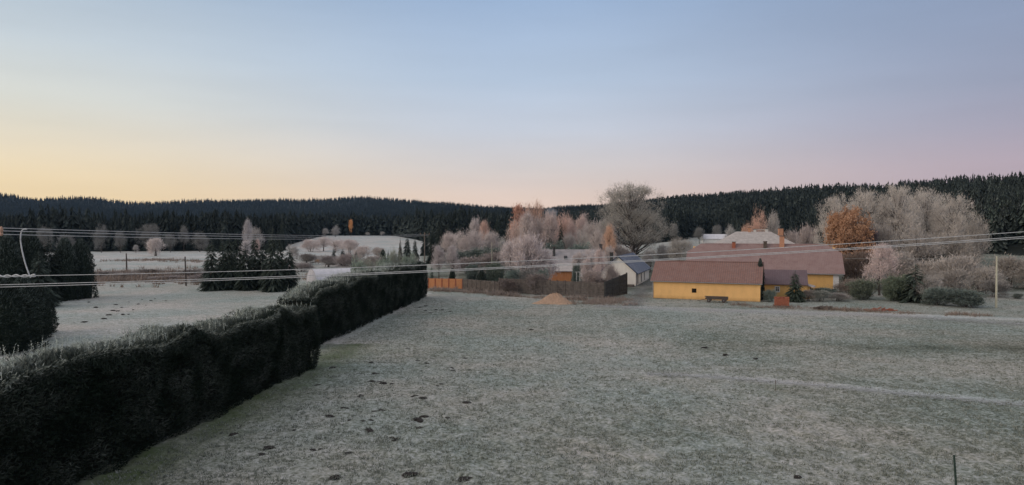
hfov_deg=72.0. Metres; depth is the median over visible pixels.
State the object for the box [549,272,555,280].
door
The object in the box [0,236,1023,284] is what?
power line
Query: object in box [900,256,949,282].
shrub
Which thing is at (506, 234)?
spruce tree
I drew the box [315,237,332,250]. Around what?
frosted tree
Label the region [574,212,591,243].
frosted tree
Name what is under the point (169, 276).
shrub
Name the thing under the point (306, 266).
shrub
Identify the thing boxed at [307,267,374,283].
polytunnel
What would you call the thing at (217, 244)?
spruce tree
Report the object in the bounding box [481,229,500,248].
frosted tree
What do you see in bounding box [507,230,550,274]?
frosted tree
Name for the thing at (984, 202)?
forest spruce
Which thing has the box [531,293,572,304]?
sand heap
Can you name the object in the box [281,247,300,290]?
spruce tree
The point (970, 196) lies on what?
forest spruce
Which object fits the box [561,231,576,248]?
frosted tree
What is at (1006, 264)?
shrub
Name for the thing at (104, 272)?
shrub
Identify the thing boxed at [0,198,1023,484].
ground
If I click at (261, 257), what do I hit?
spruce tree
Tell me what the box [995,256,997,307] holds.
utility pole
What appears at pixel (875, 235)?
oak tree
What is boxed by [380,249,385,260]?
spruce tree
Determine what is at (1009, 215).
forest spruce
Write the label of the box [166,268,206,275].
shrub
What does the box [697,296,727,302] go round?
wagon
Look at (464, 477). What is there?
molehill
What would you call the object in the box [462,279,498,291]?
wooden fence
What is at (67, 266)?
conifer tree
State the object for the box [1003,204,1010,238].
forest spruce
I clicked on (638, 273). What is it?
white house
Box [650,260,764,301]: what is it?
barn
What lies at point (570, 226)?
frosted tree
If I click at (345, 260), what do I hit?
shrub
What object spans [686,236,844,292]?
farmhouse
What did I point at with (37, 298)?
conifer tree
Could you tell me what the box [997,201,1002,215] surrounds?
forest spruce
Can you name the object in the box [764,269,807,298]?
annex
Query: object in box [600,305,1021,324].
road
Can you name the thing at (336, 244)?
frosted tree
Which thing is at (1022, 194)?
forest spruce
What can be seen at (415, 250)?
spruce tree
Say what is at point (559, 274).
door
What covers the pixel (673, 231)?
frosted tree
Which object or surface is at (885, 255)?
frosted tree
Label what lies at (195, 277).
shrub
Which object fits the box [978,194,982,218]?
forest spruce
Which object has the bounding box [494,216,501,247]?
spruce tree
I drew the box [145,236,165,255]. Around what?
frosted tree
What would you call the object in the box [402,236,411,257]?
spruce tree
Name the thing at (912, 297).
pine tree
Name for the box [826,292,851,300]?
shrub
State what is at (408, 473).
molehill
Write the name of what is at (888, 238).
frosted tree
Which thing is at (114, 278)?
reeds
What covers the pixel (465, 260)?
shrub
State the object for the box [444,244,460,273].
birch tree
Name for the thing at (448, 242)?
frosted tree
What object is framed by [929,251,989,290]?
shrub
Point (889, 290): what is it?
shrub
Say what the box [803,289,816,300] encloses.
shrub
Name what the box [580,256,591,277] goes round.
sapling
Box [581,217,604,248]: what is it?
frosted tree
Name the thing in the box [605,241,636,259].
shrub
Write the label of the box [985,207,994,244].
forest spruce
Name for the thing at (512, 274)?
shrub
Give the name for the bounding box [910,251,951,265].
shrub
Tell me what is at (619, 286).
garden wall
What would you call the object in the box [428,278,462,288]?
board fence
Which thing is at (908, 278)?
shrub
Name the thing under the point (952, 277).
shrub
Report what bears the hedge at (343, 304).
on the ground at (172, 304)
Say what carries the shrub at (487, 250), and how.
on the ground at (172, 304)
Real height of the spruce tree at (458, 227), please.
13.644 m
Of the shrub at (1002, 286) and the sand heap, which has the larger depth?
the shrub at (1002, 286)
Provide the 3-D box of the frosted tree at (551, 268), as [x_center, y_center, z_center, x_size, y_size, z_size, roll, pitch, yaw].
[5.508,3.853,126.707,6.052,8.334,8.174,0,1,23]
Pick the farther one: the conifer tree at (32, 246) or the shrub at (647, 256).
the shrub at (647, 256)
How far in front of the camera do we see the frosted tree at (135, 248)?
289.94 m
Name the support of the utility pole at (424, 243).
on the ground at (172, 304)
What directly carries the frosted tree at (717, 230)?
on the ground at (172, 304)
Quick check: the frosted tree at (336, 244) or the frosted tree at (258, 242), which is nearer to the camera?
the frosted tree at (258, 242)
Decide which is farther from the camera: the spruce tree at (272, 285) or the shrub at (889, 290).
the spruce tree at (272, 285)
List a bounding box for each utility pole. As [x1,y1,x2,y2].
[184,257,186,285]
[420,232,429,262]
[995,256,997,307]
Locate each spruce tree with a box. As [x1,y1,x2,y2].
[197,240,223,291]
[213,225,222,251]
[216,235,228,272]
[217,235,239,290]
[232,231,243,270]
[232,245,257,290]
[244,235,263,281]
[253,243,268,290]
[258,229,287,292]
[264,226,275,252]
[275,239,284,281]
[277,221,286,250]
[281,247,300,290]
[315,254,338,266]
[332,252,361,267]
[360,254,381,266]
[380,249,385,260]
[398,240,401,261]
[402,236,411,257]
[410,240,419,261]
[420,230,429,255]
[425,229,437,263]
[435,225,443,249]
[441,226,454,255]
[456,222,461,250]
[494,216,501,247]
[504,223,509,242]
[557,222,565,248]
[784,270,805,302]
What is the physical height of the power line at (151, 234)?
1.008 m
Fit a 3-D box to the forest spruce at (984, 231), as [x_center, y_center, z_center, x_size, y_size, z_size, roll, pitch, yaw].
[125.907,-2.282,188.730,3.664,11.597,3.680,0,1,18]
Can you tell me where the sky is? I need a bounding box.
[0,0,1023,208]
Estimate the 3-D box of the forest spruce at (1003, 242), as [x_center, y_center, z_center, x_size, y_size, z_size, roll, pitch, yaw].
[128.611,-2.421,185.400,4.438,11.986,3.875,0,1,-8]
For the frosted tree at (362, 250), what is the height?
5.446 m
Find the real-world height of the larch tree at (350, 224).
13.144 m
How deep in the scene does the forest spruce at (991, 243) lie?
189.25 m
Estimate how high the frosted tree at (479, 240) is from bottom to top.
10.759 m
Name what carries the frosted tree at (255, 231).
on the ground at (172, 304)
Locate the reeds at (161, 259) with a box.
[100,257,216,262]
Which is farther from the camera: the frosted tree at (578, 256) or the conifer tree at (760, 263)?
the frosted tree at (578, 256)
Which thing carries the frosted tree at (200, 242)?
on the ground at (172, 304)
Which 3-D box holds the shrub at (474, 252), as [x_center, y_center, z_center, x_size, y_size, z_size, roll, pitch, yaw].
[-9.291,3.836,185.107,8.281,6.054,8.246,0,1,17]
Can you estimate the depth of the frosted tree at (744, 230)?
199.78 m
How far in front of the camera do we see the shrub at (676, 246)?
161.72 m
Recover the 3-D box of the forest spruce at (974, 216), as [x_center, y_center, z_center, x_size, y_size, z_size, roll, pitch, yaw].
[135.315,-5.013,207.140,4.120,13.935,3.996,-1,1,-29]
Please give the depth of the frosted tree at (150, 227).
299.88 m
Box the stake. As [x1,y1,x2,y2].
[953,455,956,484]
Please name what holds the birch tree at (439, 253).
on the ground at (172, 304)
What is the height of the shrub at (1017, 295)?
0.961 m
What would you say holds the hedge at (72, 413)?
on the ground at (172, 304)
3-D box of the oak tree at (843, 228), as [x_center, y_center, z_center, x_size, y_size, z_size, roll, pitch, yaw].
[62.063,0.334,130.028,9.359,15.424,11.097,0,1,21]
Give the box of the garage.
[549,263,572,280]
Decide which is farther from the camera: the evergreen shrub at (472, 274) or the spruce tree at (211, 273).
the evergreen shrub at (472, 274)
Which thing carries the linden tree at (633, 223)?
on the ground at (172, 304)
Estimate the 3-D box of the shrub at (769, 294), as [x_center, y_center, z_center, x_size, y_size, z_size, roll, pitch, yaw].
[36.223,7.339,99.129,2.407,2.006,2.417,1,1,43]
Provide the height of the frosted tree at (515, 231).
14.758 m
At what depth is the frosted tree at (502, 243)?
219.28 m
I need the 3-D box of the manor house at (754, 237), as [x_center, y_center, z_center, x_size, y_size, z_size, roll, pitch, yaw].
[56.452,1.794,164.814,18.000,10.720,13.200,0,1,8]
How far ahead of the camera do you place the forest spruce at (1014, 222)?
197.25 m
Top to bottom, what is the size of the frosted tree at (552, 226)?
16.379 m
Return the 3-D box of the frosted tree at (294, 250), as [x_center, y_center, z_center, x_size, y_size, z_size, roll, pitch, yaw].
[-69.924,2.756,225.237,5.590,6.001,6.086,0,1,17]
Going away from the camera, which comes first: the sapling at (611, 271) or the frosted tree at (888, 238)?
the sapling at (611, 271)
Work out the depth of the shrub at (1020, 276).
120.27 m
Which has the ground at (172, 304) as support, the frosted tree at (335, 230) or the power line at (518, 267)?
the frosted tree at (335, 230)
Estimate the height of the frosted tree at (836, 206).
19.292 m
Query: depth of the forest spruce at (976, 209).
222.01 m
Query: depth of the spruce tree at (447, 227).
234.61 m
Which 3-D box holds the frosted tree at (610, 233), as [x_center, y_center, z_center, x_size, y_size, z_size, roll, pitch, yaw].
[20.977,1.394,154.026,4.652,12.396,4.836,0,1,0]
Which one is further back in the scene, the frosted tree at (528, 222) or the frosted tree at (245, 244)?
the frosted tree at (245, 244)
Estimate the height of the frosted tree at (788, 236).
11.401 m
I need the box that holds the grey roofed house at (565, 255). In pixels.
[543,244,603,276]
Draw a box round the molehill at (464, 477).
[456,476,468,481]
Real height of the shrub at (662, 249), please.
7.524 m
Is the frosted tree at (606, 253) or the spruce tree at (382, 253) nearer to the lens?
the frosted tree at (606, 253)
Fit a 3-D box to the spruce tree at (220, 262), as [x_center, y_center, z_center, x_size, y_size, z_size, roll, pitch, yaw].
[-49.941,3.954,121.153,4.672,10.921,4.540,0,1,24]
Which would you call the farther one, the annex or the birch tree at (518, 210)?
the birch tree at (518, 210)
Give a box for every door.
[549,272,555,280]
[557,272,562,280]
[564,272,570,280]
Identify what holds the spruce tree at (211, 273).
on the ground at (172, 304)
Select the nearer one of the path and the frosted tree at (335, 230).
the path
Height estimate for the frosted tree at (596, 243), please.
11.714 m
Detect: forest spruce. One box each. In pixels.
[967,193,973,213]
[969,205,978,238]
[975,201,979,218]
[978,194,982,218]
[979,200,983,219]
[979,214,988,250]
[982,195,988,212]
[983,204,987,224]
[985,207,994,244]
[986,199,991,221]
[987,212,1003,252]
[988,220,993,247]
[993,193,998,210]
[994,213,1007,251]
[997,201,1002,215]
[997,207,1008,245]
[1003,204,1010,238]
[1007,201,1017,243]
[1007,204,1011,225]
[1012,199,1023,243]
[1014,194,1017,213]
[1017,188,1023,205]
[1017,195,1021,216]
[1017,202,1023,237]
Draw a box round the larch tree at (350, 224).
[349,219,352,231]
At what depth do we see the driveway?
111.01 m
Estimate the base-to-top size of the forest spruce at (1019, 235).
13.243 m
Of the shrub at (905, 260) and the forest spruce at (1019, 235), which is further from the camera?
the forest spruce at (1019, 235)
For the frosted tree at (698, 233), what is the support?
on the ground at (172, 304)
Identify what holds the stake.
on the ground at (172, 304)
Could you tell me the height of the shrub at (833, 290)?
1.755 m
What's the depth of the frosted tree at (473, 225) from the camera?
239.59 m
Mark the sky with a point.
(503, 103)
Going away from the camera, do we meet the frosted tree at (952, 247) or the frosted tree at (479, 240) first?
the frosted tree at (952, 247)
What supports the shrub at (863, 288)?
on the ground at (172, 304)
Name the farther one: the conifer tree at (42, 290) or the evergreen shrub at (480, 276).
the evergreen shrub at (480, 276)
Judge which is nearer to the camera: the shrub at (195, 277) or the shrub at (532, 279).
the shrub at (532, 279)
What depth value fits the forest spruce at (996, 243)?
184.65 m
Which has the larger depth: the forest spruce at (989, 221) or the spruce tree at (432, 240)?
the spruce tree at (432, 240)
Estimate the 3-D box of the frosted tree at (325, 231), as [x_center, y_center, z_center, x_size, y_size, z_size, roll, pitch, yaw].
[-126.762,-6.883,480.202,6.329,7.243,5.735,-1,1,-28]
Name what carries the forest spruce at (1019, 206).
on the ground at (172, 304)
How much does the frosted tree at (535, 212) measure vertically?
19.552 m
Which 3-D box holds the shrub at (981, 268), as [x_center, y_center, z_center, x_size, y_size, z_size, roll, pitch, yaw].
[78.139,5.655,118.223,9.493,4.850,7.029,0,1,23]
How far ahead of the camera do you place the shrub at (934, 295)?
93.55 m
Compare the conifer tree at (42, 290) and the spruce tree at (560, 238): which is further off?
the spruce tree at (560, 238)
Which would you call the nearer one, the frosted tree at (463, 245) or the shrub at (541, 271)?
the shrub at (541, 271)
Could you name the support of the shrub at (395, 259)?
on the ground at (172, 304)
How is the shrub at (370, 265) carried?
on the ground at (172, 304)
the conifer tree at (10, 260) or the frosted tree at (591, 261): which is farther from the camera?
the frosted tree at (591, 261)
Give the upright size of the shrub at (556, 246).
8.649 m
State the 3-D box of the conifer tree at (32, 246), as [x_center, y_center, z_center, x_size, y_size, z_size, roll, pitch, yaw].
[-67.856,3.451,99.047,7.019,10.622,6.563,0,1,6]
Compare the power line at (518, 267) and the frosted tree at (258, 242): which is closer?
the power line at (518, 267)
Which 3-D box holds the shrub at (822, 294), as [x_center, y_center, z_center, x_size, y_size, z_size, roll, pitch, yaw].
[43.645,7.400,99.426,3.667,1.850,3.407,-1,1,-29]
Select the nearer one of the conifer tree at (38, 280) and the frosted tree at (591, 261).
the conifer tree at (38, 280)
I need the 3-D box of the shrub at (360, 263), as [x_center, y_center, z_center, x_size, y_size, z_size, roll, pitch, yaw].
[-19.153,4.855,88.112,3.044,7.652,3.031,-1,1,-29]
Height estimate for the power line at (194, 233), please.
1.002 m
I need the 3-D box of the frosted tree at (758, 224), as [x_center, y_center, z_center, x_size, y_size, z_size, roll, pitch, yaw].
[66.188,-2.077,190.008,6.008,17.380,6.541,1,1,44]
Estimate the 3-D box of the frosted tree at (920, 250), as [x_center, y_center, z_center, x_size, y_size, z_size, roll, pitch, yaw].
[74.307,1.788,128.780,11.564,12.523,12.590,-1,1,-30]
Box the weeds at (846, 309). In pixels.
[715,300,992,316]
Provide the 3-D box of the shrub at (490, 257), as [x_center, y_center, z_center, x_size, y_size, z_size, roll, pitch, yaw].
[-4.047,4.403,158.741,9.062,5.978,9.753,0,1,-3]
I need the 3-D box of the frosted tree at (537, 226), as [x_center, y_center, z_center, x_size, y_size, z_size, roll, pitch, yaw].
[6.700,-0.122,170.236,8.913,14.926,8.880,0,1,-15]
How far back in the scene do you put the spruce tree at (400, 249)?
214.97 m
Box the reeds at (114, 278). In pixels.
[94,263,327,287]
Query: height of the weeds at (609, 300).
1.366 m
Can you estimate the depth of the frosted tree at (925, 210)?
155.57 m
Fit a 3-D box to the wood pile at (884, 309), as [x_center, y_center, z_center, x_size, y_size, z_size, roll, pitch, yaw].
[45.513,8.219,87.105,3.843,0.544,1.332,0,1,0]
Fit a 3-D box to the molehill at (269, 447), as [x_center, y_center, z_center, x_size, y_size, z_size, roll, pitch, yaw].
[-11.161,9.424,32.342,0.625,0.135,0.525,0,1,-2]
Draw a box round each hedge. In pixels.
[0,296,321,484]
[276,257,427,345]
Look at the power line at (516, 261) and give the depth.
33.85 m
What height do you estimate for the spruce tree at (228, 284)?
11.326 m
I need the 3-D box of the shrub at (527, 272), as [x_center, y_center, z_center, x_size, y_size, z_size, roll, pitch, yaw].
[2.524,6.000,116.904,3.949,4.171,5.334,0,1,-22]
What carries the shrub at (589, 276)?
on the ground at (172, 304)
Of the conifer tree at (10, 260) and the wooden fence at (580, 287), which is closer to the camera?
the conifer tree at (10, 260)
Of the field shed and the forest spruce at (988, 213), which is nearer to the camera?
the forest spruce at (988, 213)
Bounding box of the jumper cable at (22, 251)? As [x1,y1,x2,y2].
[20,228,30,277]
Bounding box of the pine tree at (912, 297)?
[891,263,941,303]
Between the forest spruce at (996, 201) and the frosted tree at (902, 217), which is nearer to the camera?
the frosted tree at (902, 217)
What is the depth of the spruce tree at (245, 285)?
116.58 m
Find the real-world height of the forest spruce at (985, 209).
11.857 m
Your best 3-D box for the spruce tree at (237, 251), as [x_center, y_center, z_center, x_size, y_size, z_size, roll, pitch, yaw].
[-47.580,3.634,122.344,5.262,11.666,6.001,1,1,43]
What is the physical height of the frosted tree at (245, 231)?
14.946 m
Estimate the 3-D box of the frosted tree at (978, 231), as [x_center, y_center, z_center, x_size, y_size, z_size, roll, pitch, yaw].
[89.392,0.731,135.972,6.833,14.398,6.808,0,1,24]
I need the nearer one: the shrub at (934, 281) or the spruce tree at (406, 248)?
the shrub at (934, 281)
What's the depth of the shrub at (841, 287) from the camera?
105.94 m
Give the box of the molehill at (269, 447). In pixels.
[262,445,275,449]
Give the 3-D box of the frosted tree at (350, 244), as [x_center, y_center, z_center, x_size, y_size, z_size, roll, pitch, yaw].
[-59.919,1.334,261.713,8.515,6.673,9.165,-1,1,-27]
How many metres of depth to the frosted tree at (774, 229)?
191.34 m
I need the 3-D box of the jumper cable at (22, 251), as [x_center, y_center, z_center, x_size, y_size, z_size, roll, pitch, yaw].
[-24.183,0.531,35.014,0.538,2.461,0.064,0,1,0]
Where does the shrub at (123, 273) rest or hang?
on the ground at (172, 304)
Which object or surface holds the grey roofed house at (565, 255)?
on the ground at (172, 304)
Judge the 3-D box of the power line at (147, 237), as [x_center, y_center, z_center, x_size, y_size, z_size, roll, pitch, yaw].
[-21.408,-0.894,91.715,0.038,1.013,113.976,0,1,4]
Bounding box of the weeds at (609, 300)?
[427,286,637,307]
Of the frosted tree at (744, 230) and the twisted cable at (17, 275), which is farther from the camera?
the frosted tree at (744, 230)
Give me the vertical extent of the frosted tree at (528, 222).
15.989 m
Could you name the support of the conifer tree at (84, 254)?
on the ground at (172, 304)
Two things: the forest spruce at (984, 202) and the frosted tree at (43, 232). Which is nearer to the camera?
the forest spruce at (984, 202)
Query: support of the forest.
on the ground at (172, 304)
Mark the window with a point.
(777, 288)
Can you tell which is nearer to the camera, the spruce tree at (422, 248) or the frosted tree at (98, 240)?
the spruce tree at (422, 248)
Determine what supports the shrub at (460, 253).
on the ground at (172, 304)
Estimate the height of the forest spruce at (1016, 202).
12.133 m
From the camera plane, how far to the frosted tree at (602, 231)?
189.27 m
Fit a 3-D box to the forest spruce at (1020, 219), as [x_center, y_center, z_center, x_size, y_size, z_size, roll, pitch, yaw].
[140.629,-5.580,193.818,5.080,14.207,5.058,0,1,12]
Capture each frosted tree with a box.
[36,226,54,248]
[53,234,76,248]
[90,221,108,252]
[114,232,126,252]
[132,223,161,249]
[132,244,139,251]
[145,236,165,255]
[164,233,177,251]
[178,224,189,251]
[187,234,210,251]
[239,240,253,254]
[242,217,252,256]
[247,225,265,253]
[255,239,259,250]
[286,245,300,257]
[294,238,322,251]
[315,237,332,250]
[322,228,328,236]
[324,237,346,251]
[330,226,339,236]
[340,239,359,254]
[353,245,373,258]
[370,247,384,259]
[437,229,458,254]
[453,228,475,256]
[465,230,488,249]
[469,215,481,242]
[477,218,489,248]
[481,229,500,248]
[496,238,516,274]
[497,236,508,252]
[501,215,524,270]
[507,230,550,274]
[517,207,540,244]
[525,200,546,231]
[529,242,559,279]
[532,213,553,245]
[540,206,559,246]
[552,210,577,244]
[561,220,580,247]
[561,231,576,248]
[569,252,585,280]
[572,224,594,248]
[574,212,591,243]
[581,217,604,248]
[582,245,604,274]
[586,226,606,248]
[596,215,622,245]
[596,246,616,266]
[600,223,617,254]
[669,223,678,239]
[693,226,705,243]
[712,223,721,233]
[724,224,735,236]
[741,220,751,231]
[746,208,768,231]
[765,209,780,234]
[784,227,799,243]
[791,224,819,243]
[812,190,857,245]
[841,185,892,230]
[860,242,904,295]
[869,217,901,280]
[871,178,928,252]
[890,220,950,267]
[901,184,956,251]
[927,190,993,253]
[929,229,990,265]
[962,211,993,266]
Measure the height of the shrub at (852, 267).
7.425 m
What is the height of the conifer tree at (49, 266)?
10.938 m
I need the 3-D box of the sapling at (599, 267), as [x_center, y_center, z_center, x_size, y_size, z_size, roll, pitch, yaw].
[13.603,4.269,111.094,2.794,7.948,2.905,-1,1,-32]
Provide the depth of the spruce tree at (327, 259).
188.53 m
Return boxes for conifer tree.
[0,233,37,280]
[0,277,50,354]
[13,277,58,340]
[17,230,55,286]
[26,252,62,306]
[35,285,59,334]
[42,237,67,301]
[49,237,84,300]
[72,238,98,298]
[758,258,764,299]
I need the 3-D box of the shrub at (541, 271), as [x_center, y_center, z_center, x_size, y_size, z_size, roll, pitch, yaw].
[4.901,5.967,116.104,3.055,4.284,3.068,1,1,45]
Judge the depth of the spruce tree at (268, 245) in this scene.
289.38 m
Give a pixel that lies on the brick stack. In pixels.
(779, 301)
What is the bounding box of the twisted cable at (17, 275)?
[0,274,35,277]
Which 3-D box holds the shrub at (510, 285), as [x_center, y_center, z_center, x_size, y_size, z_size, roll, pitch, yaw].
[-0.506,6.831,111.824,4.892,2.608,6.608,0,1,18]
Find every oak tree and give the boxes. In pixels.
[822,204,876,277]
[850,223,878,277]
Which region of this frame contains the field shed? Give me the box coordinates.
[701,234,727,242]
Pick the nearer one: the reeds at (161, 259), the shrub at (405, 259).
the shrub at (405, 259)
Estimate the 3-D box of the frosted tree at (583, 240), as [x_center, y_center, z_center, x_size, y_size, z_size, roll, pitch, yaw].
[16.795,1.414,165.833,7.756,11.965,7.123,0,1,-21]
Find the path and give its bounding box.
[647,372,1023,405]
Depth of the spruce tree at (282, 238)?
299.58 m
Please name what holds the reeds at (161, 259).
on the ground at (172, 304)
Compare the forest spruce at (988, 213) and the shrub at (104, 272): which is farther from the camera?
the forest spruce at (988, 213)
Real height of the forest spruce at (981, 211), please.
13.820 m
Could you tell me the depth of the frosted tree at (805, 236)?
171.03 m
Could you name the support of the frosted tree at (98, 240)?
on the ground at (172, 304)
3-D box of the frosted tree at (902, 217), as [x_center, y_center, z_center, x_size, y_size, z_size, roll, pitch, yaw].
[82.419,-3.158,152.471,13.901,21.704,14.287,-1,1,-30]
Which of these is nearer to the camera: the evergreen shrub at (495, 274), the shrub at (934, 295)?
the shrub at (934, 295)
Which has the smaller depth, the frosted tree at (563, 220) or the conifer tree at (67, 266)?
the conifer tree at (67, 266)
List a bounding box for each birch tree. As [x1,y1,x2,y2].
[430,244,445,278]
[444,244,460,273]
[509,202,526,237]
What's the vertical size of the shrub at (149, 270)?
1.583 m
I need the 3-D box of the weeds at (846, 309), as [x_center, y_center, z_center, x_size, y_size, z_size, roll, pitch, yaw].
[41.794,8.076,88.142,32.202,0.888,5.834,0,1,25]
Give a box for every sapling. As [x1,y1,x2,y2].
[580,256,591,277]
[591,248,606,278]
[603,259,619,279]
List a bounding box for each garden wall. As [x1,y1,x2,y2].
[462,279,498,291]
[604,273,627,297]
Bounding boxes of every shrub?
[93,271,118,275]
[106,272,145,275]
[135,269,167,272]
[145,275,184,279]
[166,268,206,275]
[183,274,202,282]
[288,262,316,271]
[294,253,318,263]
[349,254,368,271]
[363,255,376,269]
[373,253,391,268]
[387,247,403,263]
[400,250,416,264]
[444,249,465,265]
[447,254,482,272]
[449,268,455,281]
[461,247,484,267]
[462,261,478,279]
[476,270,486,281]
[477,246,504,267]
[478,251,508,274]
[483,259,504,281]
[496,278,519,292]
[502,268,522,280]
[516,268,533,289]
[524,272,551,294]
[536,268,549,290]
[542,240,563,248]
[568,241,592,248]
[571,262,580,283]
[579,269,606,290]
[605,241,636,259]
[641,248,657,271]
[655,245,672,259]
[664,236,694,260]
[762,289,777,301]
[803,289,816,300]
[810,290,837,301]
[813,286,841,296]
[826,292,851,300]
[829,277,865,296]
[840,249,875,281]
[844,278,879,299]
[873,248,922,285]
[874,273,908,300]
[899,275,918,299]
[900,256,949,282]
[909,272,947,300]
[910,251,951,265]
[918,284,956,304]
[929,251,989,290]
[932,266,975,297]
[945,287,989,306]
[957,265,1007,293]
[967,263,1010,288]
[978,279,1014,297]
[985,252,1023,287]
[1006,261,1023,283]
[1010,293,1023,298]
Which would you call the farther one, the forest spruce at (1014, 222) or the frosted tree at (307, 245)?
the frosted tree at (307, 245)
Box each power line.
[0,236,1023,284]
[3,234,424,238]
[9,228,414,235]
[11,238,1023,286]
[14,231,411,236]
[21,231,1023,275]
[845,257,987,258]
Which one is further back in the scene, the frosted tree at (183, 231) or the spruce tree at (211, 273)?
the frosted tree at (183, 231)
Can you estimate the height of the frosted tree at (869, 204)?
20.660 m
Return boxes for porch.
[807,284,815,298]
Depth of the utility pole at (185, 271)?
127.00 m
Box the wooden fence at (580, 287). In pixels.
[499,278,603,297]
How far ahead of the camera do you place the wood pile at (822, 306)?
88.90 m
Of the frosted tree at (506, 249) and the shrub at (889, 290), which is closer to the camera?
the shrub at (889, 290)
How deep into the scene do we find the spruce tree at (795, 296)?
98.68 m
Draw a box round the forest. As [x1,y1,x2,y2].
[0,171,1023,250]
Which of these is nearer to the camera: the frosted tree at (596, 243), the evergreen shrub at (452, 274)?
the evergreen shrub at (452, 274)
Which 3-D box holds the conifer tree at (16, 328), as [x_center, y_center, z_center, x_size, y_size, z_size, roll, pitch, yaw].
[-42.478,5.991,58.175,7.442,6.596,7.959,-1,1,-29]
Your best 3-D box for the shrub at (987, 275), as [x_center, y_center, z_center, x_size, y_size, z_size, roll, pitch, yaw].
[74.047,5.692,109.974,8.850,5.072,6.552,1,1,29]
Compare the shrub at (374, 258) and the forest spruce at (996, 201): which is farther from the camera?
the forest spruce at (996, 201)
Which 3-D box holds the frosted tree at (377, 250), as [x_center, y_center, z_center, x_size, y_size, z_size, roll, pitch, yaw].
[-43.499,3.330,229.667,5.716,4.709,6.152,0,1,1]
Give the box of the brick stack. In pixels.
[774,297,788,306]
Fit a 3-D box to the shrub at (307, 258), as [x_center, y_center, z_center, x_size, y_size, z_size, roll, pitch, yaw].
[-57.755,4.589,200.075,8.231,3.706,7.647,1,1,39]
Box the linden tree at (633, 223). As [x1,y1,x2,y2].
[591,180,678,256]
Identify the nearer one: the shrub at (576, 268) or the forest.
the shrub at (576, 268)
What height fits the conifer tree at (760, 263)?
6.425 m
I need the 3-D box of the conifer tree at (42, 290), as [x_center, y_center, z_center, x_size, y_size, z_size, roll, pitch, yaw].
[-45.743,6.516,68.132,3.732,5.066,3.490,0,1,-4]
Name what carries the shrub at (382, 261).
on the ground at (172, 304)
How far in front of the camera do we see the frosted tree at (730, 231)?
299.88 m
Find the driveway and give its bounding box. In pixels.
[623,277,651,305]
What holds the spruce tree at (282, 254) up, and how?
on the ground at (172, 304)
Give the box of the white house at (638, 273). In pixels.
[599,252,650,286]
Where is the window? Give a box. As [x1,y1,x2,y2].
[775,286,779,291]
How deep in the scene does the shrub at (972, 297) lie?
91.44 m
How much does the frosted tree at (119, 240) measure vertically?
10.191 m
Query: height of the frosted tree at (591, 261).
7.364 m
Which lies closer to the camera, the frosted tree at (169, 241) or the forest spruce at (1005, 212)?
the forest spruce at (1005, 212)
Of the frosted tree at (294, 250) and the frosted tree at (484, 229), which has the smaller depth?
the frosted tree at (294, 250)
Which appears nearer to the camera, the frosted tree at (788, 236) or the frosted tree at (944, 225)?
the frosted tree at (944, 225)
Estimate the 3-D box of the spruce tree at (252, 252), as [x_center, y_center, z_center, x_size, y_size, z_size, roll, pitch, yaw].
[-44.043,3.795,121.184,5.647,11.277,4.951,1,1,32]
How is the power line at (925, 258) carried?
attached to the utility pole at (996, 292)
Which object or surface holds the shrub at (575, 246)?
on the ground at (172, 304)
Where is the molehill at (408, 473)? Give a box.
[401,472,411,477]
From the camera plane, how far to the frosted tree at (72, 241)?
291.44 m
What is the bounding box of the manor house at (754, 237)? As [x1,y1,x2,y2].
[715,227,794,243]

